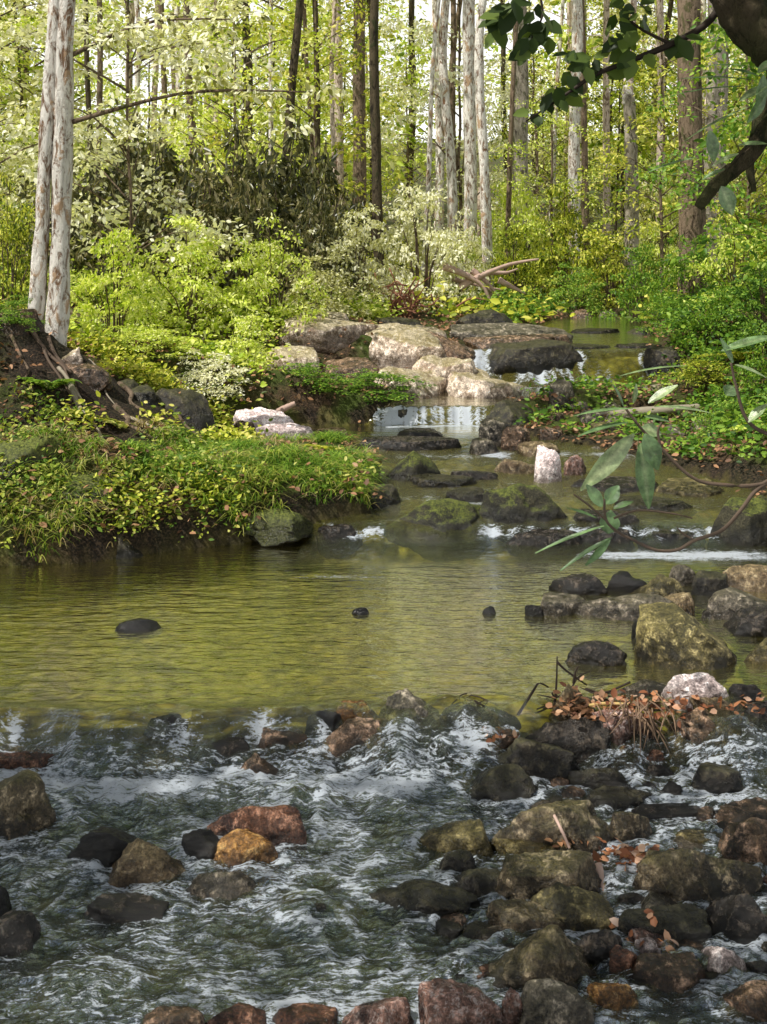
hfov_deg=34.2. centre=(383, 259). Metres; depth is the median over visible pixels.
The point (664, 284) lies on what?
shrub
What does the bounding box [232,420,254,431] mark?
rock
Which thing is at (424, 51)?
sapling
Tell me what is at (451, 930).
rock
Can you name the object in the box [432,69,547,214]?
sapling
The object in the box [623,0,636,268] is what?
tree
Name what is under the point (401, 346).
rock
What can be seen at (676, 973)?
rock
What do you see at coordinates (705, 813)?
rock
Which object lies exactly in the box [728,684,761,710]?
rock
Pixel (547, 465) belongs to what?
rock
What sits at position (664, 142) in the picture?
sapling
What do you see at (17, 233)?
shrub
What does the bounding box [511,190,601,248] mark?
shrub
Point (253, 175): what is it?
shrub
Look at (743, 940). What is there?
rock
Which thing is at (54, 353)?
root
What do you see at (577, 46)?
tree
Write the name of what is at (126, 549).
rock
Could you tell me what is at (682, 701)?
leaf litter
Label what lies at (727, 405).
shrub
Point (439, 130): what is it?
tree
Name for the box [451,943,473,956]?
rock
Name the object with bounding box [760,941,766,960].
rock
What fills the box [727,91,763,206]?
sapling
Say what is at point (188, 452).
ground cover
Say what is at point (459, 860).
rock
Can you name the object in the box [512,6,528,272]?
tree
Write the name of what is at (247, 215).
shrub
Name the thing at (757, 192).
sapling
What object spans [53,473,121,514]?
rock
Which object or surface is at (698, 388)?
grass
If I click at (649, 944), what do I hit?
rock
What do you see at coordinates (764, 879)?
rock
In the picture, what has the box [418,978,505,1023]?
rock
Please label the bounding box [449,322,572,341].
rock
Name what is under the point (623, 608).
rock
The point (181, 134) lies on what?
sapling
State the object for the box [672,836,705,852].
rock
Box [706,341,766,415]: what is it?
shrub
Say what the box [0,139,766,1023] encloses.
ground
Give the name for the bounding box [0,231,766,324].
ground cover
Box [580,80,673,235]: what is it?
sapling
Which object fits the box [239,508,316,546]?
rock
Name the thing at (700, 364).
shrub
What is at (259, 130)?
sapling
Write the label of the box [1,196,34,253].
shrub
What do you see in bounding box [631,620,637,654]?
rock
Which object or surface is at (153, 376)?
ground cover
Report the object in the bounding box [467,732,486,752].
rock
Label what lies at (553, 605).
rock
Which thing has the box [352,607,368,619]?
rock
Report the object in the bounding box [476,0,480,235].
tree
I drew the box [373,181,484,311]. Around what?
shrub
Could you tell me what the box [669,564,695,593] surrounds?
rock
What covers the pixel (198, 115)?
sapling
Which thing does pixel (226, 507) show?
leaf litter
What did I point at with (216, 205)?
shrub
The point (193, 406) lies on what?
rock
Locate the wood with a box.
[6,4,763,181]
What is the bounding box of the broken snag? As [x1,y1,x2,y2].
[621,78,639,304]
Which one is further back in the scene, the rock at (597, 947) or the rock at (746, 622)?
the rock at (746, 622)
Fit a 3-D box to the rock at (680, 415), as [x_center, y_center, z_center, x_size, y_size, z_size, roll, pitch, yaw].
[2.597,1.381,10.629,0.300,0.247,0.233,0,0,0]
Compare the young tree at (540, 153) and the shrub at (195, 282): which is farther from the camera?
the young tree at (540, 153)
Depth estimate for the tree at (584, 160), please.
25.47 m
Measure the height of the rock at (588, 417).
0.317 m
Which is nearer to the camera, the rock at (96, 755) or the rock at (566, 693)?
the rock at (96, 755)
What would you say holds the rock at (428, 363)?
on the ground at (350, 407)
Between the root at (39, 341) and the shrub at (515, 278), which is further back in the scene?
the shrub at (515, 278)
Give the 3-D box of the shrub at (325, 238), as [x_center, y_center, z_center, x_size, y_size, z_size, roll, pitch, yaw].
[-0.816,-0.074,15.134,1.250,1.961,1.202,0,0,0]
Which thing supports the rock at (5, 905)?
on the ground at (350, 407)
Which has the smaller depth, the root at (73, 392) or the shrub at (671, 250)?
the root at (73, 392)
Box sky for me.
[0,0,744,142]
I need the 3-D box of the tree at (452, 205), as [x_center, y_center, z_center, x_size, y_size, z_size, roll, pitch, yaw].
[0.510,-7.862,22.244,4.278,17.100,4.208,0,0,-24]
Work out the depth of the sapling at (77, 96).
38.88 m
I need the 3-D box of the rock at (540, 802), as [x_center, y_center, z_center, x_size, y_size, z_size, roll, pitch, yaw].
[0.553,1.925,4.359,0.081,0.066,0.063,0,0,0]
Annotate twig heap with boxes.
[535,671,648,713]
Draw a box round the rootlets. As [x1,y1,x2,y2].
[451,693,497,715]
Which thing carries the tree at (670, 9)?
on the ground at (350, 407)
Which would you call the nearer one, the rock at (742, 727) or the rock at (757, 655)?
the rock at (742, 727)
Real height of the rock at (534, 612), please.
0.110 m
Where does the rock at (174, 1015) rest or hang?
on the riffle water at (152, 784)
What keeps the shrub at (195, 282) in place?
on the ground at (350, 407)
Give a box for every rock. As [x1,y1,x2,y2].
[0,309,44,335]
[0,433,65,481]
[0,744,69,779]
[0,769,57,869]
[0,886,11,915]
[0,910,44,989]
[44,969,128,1011]
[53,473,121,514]
[56,746,120,786]
[61,347,82,364]
[66,362,112,391]
[66,826,136,883]
[77,893,168,938]
[103,838,193,899]
[115,535,143,572]
[115,618,162,639]
[116,747,196,783]
[117,378,139,388]
[124,384,164,406]
[143,713,188,738]
[143,1006,204,1023]
[156,388,216,433]
[181,828,219,876]
[185,871,262,912]
[188,737,253,763]
[205,1002,272,1023]
[207,805,308,869]
[213,828,278,886]
[231,407,293,428]
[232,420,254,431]
[236,753,284,804]
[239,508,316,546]
[251,727,308,760]
[255,422,314,438]
[262,542,296,553]
[266,345,319,377]
[272,1003,339,1023]
[274,316,379,352]
[274,790,318,814]
[278,900,341,942]
[295,310,348,320]
[305,710,341,746]
[314,717,400,779]
[316,427,350,441]
[316,524,362,558]
[323,357,379,381]
[336,700,377,724]
[339,996,413,1023]
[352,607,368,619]
[358,436,463,463]
[359,879,481,930]
[363,484,400,519]
[365,323,399,338]
[369,324,446,369]
[374,366,446,408]
[375,317,421,325]
[377,688,441,733]
[379,498,491,561]
[381,760,444,790]
[383,450,440,496]
[387,727,456,765]
[394,407,418,426]
[396,427,445,436]
[405,473,480,499]
[412,355,490,391]
[414,324,446,337]
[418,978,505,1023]
[419,819,500,873]
[427,331,479,359]
[435,357,477,378]
[435,849,476,885]
[435,918,463,944]
[436,769,443,776]
[438,740,459,760]
[439,704,473,743]
[440,911,471,926]
[445,486,484,505]
[447,374,523,410]
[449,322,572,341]
[450,470,498,490]
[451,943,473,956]
[453,972,473,984]
[454,868,500,915]
[455,309,512,323]
[457,920,491,952]
[462,763,536,818]
[463,334,571,358]
[463,702,521,738]
[467,438,500,466]
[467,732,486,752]
[467,963,488,986]
[475,924,603,1006]
[477,925,512,957]
[478,400,535,430]
[479,417,505,450]
[479,483,568,543]
[479,727,515,759]
[482,606,496,618]
[483,899,565,942]
[485,339,588,387]
[489,837,575,868]
[490,382,517,399]
[491,850,601,901]
[492,800,615,862]
[494,459,534,486]
[494,737,579,808]
[496,944,513,954]
[500,425,530,461]
[501,987,522,1023]
[506,528,582,569]
[506,941,518,946]
[517,441,559,464]
[518,978,594,1023]
[525,605,543,625]
[525,717,612,769]
[530,799,550,807]
[530,882,615,943]
[533,445,563,498]
[535,592,586,640]
[536,776,543,783]
[537,412,564,420]
[538,427,562,443]
[547,573,607,600]
[548,378,574,412]
[548,684,588,722]
[548,796,561,802]
[550,776,568,791]
[554,309,569,316]
[560,452,575,466]
[560,640,628,679]
[560,788,576,800]
[563,455,586,486]
[565,981,580,990]
[566,401,590,411]
[566,508,639,537]
[566,786,585,799]
[567,768,635,797]
[570,309,592,316]
[570,328,618,336]
[570,476,658,504]
[571,343,612,359]
[572,593,692,636]
[574,929,623,979]
[576,528,634,566]
[577,409,604,425]
[579,446,601,461]
[586,785,661,823]
[586,982,639,1023]
[589,422,621,433]
[590,980,610,982]
[591,708,645,773]
[599,311,617,316]
[600,402,620,410]
[602,863,620,877]
[603,869,614,887]
[605,413,636,422]
[606,571,646,596]
[607,780,634,788]
[608,343,661,356]
[609,811,653,869]
[609,944,636,984]
[611,495,696,522]
[616,744,639,761]
[617,679,665,711]
[617,893,644,909]
[617,903,712,946]
[619,884,635,893]
[622,928,674,953]
[627,327,656,333]
[627,803,705,826]
[629,574,686,596]
[630,951,706,1014]
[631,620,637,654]
[632,602,736,685]
[632,713,661,762]
[632,848,763,909]
[632,937,660,955]
[633,521,705,559]
[638,781,656,791]
[639,890,676,907]
[643,346,681,379]
[643,749,664,764]
[643,765,673,778]
[653,477,730,509]
[655,433,676,442]
[658,781,684,802]
[659,672,731,728]
[661,707,754,770]
[665,592,694,614]
[666,424,685,436]
[666,694,692,723]
[667,829,720,855]
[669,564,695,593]
[671,410,695,421]
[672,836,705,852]
[676,939,704,958]
[689,762,744,809]
[689,785,697,796]
[690,420,710,431]
[690,697,733,720]
[691,570,728,618]
[691,806,713,828]
[697,946,748,996]
[700,586,766,637]
[705,893,766,960]
[705,971,729,992]
[707,495,766,565]
[707,797,766,831]
[714,821,727,832]
[714,979,766,1023]
[715,817,766,900]
[722,564,766,599]
[722,606,766,650]
[722,749,748,773]
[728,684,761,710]
[728,759,746,772]
[728,935,756,950]
[731,700,766,757]
[738,638,766,688]
[746,960,766,978]
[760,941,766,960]
[762,876,766,890]
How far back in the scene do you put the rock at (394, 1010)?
3.17 m
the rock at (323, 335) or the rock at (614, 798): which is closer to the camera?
the rock at (614, 798)
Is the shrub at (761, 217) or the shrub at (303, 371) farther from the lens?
the shrub at (761, 217)
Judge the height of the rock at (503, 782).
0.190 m
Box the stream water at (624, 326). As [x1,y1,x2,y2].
[223,314,765,546]
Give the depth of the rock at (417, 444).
9.80 m
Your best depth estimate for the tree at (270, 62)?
20.49 m
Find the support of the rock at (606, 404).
on the ground at (350, 407)
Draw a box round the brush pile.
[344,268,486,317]
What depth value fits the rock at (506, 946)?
3.53 m
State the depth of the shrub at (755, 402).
9.02 m
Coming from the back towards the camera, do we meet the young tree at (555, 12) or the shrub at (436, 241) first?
the young tree at (555, 12)
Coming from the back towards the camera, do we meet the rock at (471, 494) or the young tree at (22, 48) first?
the young tree at (22, 48)
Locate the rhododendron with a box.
[535,335,766,570]
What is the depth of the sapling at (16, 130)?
33.33 m
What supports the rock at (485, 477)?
on the ground at (350, 407)
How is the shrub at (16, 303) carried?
on the ground at (350, 407)
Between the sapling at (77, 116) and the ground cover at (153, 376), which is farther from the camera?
the sapling at (77, 116)
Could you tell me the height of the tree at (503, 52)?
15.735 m
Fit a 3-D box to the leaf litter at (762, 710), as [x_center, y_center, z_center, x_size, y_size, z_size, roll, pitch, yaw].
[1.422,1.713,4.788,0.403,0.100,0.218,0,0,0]
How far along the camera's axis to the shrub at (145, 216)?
14.27 m
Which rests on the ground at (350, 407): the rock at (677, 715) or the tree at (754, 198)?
the tree at (754, 198)
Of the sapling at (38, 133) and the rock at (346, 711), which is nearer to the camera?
the rock at (346, 711)
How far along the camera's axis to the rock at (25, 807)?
4.19 m
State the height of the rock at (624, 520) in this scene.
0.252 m
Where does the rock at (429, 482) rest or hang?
on the ground at (350, 407)
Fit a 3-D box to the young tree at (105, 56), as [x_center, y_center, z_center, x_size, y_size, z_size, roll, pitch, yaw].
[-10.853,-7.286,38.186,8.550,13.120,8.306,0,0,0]
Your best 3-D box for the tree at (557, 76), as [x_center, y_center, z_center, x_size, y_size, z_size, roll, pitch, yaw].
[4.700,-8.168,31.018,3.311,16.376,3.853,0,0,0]
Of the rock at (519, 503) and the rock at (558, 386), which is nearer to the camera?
the rock at (519, 503)
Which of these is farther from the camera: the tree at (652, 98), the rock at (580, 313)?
the tree at (652, 98)
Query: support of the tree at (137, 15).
on the ground at (350, 407)
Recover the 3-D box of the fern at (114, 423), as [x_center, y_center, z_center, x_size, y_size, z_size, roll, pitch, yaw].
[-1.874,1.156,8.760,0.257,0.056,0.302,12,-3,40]
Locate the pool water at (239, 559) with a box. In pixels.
[0,546,766,682]
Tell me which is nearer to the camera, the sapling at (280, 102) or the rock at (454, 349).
the rock at (454, 349)
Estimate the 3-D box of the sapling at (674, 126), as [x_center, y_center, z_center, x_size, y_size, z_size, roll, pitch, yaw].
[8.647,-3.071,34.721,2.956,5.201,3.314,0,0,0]
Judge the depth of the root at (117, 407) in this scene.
8.90 m
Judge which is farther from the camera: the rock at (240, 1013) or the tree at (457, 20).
the tree at (457, 20)
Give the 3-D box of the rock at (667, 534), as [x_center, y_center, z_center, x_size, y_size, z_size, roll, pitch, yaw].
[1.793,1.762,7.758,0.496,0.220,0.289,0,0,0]
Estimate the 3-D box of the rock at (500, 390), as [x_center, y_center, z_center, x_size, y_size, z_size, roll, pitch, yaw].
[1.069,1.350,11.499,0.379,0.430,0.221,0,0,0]
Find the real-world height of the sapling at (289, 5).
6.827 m
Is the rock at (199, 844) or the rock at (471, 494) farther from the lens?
the rock at (471, 494)
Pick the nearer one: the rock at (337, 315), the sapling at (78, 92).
the rock at (337, 315)
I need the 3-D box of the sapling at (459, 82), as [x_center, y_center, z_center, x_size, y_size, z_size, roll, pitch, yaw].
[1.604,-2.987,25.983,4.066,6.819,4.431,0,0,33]
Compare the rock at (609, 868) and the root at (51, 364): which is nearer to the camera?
the rock at (609, 868)
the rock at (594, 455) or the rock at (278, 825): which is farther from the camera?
the rock at (594, 455)
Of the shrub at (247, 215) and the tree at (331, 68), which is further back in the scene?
the tree at (331, 68)
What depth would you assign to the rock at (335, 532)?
7.67 m
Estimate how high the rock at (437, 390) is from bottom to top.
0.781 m
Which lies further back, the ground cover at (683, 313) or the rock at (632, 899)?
the ground cover at (683, 313)
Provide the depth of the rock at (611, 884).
3.90 m
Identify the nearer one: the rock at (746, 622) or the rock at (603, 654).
the rock at (603, 654)
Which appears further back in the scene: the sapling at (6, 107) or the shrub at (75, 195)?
the sapling at (6, 107)
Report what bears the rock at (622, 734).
on the ground at (350, 407)
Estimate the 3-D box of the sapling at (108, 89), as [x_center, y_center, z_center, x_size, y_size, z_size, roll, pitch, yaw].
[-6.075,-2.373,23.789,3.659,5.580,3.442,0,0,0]
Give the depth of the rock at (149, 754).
4.63 m
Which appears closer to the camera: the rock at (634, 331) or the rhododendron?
the rhododendron
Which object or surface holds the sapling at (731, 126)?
on the ground at (350, 407)
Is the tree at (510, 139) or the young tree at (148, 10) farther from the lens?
the young tree at (148, 10)
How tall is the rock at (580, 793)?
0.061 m
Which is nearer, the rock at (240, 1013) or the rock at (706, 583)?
the rock at (240, 1013)
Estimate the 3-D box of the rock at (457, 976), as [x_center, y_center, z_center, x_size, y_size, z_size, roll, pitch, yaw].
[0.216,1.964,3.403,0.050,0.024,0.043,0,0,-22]
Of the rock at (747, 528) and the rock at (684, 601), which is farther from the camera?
the rock at (747, 528)
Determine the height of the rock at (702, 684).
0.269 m
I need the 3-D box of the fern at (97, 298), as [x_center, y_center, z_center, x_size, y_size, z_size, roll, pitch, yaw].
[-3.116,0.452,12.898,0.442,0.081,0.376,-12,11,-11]
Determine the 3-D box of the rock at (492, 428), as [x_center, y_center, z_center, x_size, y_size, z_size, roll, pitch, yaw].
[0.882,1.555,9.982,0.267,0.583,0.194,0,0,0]
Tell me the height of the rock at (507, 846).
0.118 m
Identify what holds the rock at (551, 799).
in the riffle water at (152, 784)
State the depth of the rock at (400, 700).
4.79 m
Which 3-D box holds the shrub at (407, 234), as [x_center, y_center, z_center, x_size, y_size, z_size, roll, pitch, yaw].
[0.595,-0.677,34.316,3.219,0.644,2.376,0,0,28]
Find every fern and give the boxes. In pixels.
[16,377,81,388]
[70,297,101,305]
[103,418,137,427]
[115,483,145,490]
[302,444,348,451]
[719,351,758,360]
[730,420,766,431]
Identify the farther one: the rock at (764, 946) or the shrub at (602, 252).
the shrub at (602, 252)
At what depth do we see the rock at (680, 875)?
3.80 m
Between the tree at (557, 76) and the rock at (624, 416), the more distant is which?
the tree at (557, 76)
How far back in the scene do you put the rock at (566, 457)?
9.75 m
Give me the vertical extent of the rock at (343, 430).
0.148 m
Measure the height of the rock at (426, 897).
0.132 m
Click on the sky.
(428, 13)
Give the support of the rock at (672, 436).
on the ground at (350, 407)
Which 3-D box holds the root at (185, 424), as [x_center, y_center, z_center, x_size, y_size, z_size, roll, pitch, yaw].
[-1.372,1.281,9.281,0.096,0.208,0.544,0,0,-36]
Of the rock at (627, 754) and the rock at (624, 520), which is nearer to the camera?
the rock at (627, 754)
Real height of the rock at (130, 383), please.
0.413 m
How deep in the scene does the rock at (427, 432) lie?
10.30 m
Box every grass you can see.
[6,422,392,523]
[466,291,766,454]
[596,690,678,757]
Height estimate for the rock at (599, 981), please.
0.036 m
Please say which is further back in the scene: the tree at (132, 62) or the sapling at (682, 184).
the tree at (132, 62)
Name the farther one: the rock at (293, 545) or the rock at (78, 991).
the rock at (293, 545)
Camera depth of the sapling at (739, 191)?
35.31 m
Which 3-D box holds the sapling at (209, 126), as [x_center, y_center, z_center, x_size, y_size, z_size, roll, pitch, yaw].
[-3.484,-2.393,27.848,3.146,5.201,2.951,0,0,0]
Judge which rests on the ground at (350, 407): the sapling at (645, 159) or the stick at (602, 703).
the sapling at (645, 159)
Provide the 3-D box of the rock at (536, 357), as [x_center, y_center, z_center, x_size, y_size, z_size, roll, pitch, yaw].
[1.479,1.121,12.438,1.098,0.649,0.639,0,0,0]
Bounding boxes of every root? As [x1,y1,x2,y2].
[9,334,41,398]
[30,327,66,372]
[42,347,72,402]
[46,336,71,378]
[57,366,84,417]
[66,381,104,439]
[71,378,100,431]
[89,359,114,403]
[112,403,162,442]
[117,381,149,416]
[130,416,178,451]
[178,414,200,437]
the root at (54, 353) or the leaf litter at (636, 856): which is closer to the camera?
the leaf litter at (636, 856)
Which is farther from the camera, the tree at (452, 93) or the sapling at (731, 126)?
the tree at (452, 93)
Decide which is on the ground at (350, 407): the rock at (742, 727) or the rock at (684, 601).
the rock at (742, 727)
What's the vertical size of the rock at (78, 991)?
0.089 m
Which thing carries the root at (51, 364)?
on the ground at (350, 407)
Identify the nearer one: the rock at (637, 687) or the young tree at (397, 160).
the rock at (637, 687)
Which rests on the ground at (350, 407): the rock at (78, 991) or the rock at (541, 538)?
the rock at (541, 538)
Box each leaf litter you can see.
[0,265,766,533]
[481,726,518,742]
[542,838,581,847]
[545,675,607,718]
[552,682,736,727]
[587,836,673,871]
[609,908,678,953]
[700,691,765,719]
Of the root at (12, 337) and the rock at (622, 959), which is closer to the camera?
the rock at (622, 959)
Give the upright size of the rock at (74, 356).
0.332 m
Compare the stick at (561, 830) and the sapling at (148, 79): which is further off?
the sapling at (148, 79)
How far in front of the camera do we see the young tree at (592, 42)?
30.49 m
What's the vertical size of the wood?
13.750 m
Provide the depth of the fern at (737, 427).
9.20 m
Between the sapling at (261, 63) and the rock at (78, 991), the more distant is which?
the sapling at (261, 63)
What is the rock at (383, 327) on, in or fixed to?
on the ground at (350, 407)
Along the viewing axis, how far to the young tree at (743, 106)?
31.28 m
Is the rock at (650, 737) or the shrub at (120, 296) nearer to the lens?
the rock at (650, 737)
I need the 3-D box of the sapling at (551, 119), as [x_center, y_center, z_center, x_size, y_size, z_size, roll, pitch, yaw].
[2.615,-0.922,19.977,2.176,3.535,2.117,0,0,15]
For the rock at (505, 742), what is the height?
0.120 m
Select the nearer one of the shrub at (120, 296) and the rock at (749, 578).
the rock at (749, 578)
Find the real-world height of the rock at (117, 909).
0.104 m
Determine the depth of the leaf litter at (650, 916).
3.55 m
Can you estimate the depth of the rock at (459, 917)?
3.66 m
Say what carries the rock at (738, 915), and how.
on the ground at (350, 407)
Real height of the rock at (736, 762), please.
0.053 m
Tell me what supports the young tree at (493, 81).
on the ground at (350, 407)
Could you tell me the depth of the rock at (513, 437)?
9.79 m
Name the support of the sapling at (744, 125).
on the ground at (350, 407)
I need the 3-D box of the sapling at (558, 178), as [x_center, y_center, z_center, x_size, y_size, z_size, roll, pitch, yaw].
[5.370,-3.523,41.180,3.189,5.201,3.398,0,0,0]
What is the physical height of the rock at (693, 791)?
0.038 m
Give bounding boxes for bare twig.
[517,656,586,715]
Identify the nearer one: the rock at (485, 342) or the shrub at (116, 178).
the rock at (485, 342)
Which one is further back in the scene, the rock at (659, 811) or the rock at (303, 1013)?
the rock at (659, 811)
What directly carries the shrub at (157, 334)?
on the ground at (350, 407)
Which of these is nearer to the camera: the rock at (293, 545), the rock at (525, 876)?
the rock at (525, 876)
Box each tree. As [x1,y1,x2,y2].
[0,0,133,179]
[0,0,155,224]
[0,0,168,201]
[0,0,173,185]
[0,13,32,59]
[19,3,29,196]
[28,0,350,346]
[83,0,93,202]
[94,0,102,196]
[124,0,132,112]
[125,0,134,175]
[134,0,140,150]
[139,0,351,188]
[151,0,158,207]
[152,9,176,177]
[158,0,167,161]
[164,0,449,186]
[174,2,185,171]
[183,0,198,197]
[203,2,211,170]
[212,0,219,185]
[223,0,429,205]
[242,2,252,156]
[265,0,457,192]
[268,0,272,196]
[281,0,303,184]
[303,3,314,173]
[312,0,320,182]
[329,0,336,206]
[332,0,344,211]
[351,0,366,263]
[366,0,372,253]
[369,0,385,300]
[404,0,416,239]
[421,0,440,285]
[431,0,443,271]
[438,0,458,284]
[448,0,462,200]
[449,0,456,156]
[456,0,620,198]
[462,0,477,269]
[474,0,493,286]
[475,0,664,222]
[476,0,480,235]
[478,0,766,214]
[500,0,510,243]
[504,22,517,280]
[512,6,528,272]
[531,0,707,216]
[544,0,766,188]
[547,0,733,213]
[548,0,564,229]
[567,0,582,276]
[580,0,587,186]
[581,0,588,255]
[588,0,763,150]
[595,0,657,192]
[602,0,609,259]
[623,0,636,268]
[656,0,664,244]
[656,0,673,182]
[669,105,762,181]
[677,0,706,299]
[701,0,706,131]
[703,0,728,285]
[748,97,755,224]
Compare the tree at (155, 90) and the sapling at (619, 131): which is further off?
the tree at (155, 90)
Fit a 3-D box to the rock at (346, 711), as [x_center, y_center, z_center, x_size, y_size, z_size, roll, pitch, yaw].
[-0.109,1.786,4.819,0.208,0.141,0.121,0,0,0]
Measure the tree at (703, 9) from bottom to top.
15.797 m
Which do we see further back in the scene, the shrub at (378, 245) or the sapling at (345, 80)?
the sapling at (345, 80)
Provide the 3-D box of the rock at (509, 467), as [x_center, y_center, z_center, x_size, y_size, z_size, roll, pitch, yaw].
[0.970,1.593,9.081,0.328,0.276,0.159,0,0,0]
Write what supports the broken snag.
on the ground at (350, 407)
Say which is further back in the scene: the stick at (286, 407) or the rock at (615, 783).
the stick at (286, 407)
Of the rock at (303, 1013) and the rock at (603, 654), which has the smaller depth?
the rock at (303, 1013)
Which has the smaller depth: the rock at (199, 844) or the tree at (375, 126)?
the rock at (199, 844)
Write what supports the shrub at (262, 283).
on the ground at (350, 407)
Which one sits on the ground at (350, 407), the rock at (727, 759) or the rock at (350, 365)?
the rock at (350, 365)
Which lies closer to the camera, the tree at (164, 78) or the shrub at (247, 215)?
the shrub at (247, 215)
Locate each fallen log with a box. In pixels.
[600,404,700,416]
[618,384,667,390]
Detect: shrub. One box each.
[0,162,106,274]
[0,166,50,307]
[0,208,15,239]
[0,294,49,331]
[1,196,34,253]
[49,129,175,275]
[68,224,170,339]
[70,179,182,290]
[75,325,142,356]
[106,105,224,271]
[115,324,211,358]
[121,161,255,292]
[125,213,271,338]
[163,113,297,291]
[170,348,250,402]
[215,210,330,333]
[216,312,287,378]
[219,168,328,297]
[222,116,354,266]
[274,176,366,300]
[275,361,371,394]
[283,254,383,323]
[294,135,388,293]
[304,203,401,306]
[366,223,433,243]
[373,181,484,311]
[419,204,495,304]
[441,226,517,297]
[462,179,559,261]
[477,171,554,297]
[482,225,540,298]
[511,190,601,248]
[516,182,618,308]
[531,262,608,313]
[562,208,664,310]
[585,240,665,325]
[604,179,678,276]
[628,294,693,337]
[638,179,678,288]
[640,234,727,320]
[648,353,738,386]
[665,285,745,358]
[683,207,766,313]
[693,394,748,443]
[706,259,766,344]
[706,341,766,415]
[726,198,764,242]
[728,214,765,242]
[739,391,766,431]
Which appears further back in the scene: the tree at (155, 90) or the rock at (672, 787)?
the tree at (155, 90)
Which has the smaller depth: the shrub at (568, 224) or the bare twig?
the bare twig
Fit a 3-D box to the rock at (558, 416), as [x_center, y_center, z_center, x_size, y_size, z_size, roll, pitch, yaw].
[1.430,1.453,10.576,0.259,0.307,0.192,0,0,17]
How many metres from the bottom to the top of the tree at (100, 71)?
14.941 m
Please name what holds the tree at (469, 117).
on the ground at (350, 407)
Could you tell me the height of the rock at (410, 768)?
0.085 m
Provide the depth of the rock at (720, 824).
4.21 m
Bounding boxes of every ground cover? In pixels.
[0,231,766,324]
[0,253,403,424]
[0,298,272,444]
[0,376,384,548]
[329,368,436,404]
[469,260,766,462]
[513,320,766,459]
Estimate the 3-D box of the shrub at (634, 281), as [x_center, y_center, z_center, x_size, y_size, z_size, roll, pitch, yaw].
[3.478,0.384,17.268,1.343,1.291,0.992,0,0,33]
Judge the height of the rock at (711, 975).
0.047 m
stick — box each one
[275,401,295,411]
[553,814,570,848]
[589,702,627,706]
[595,862,606,898]
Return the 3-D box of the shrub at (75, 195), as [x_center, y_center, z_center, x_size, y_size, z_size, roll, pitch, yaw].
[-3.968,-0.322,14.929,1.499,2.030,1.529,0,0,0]
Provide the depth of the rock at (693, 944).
3.52 m
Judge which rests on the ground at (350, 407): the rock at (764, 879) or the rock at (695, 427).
the rock at (695, 427)
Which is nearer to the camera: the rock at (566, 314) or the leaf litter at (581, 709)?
the leaf litter at (581, 709)
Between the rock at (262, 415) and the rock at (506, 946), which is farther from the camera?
the rock at (262, 415)
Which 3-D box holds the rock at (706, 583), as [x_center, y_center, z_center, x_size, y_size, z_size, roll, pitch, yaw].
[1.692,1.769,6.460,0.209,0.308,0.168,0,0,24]
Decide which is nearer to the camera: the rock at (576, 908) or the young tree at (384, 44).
the rock at (576, 908)
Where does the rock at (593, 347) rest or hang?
on the ground at (350, 407)
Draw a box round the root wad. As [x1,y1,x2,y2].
[442,258,538,303]
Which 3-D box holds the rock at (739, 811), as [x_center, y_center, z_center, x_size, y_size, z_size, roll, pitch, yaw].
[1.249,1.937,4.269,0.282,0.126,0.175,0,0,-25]
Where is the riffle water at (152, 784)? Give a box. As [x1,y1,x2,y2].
[0,682,766,1023]
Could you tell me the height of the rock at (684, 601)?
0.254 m
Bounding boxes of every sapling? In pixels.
[0,0,46,224]
[0,0,84,238]
[0,0,133,228]
[0,0,159,207]
[0,0,289,296]
[0,37,31,227]
[0,39,20,157]
[0,55,76,220]
[1,65,35,166]
[1,84,102,203]
[1,99,29,220]
[5,44,125,199]
[11,68,106,181]
[94,28,207,207]
[129,0,349,194]
[147,0,360,194]
[160,43,295,193]
[161,69,224,184]
[172,21,312,178]
[177,0,351,200]
[196,0,417,243]
[231,77,295,163]
[253,53,351,223]
[276,0,426,210]
[276,2,424,211]
[345,25,463,229]
[351,0,549,264]
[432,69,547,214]
[477,48,602,220]
[478,93,615,296]
[498,73,592,215]
[528,0,676,216]
[549,50,678,238]
[574,17,757,292]
[580,1,745,202]
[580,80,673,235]
[615,5,766,267]
[624,59,735,188]
[646,74,740,190]
[664,23,766,283]
[702,53,765,223]
[726,48,766,231]
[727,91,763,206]
[728,38,765,212]
[728,50,766,214]
[728,74,764,216]
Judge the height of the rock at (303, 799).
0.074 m
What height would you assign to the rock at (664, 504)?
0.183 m
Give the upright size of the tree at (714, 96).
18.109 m
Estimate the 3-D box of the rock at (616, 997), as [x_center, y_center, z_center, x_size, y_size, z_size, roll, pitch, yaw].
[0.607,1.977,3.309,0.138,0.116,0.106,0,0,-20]
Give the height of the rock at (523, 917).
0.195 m
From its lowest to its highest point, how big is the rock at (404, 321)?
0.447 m
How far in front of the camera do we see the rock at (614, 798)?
4.37 m
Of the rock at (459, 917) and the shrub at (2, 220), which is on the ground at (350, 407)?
the shrub at (2, 220)
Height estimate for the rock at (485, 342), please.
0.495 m
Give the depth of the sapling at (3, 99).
30.72 m
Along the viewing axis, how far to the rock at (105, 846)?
4.00 m
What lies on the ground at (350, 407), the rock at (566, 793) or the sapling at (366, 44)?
the sapling at (366, 44)
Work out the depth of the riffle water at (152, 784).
4.13 m
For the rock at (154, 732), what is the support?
on the ground at (350, 407)

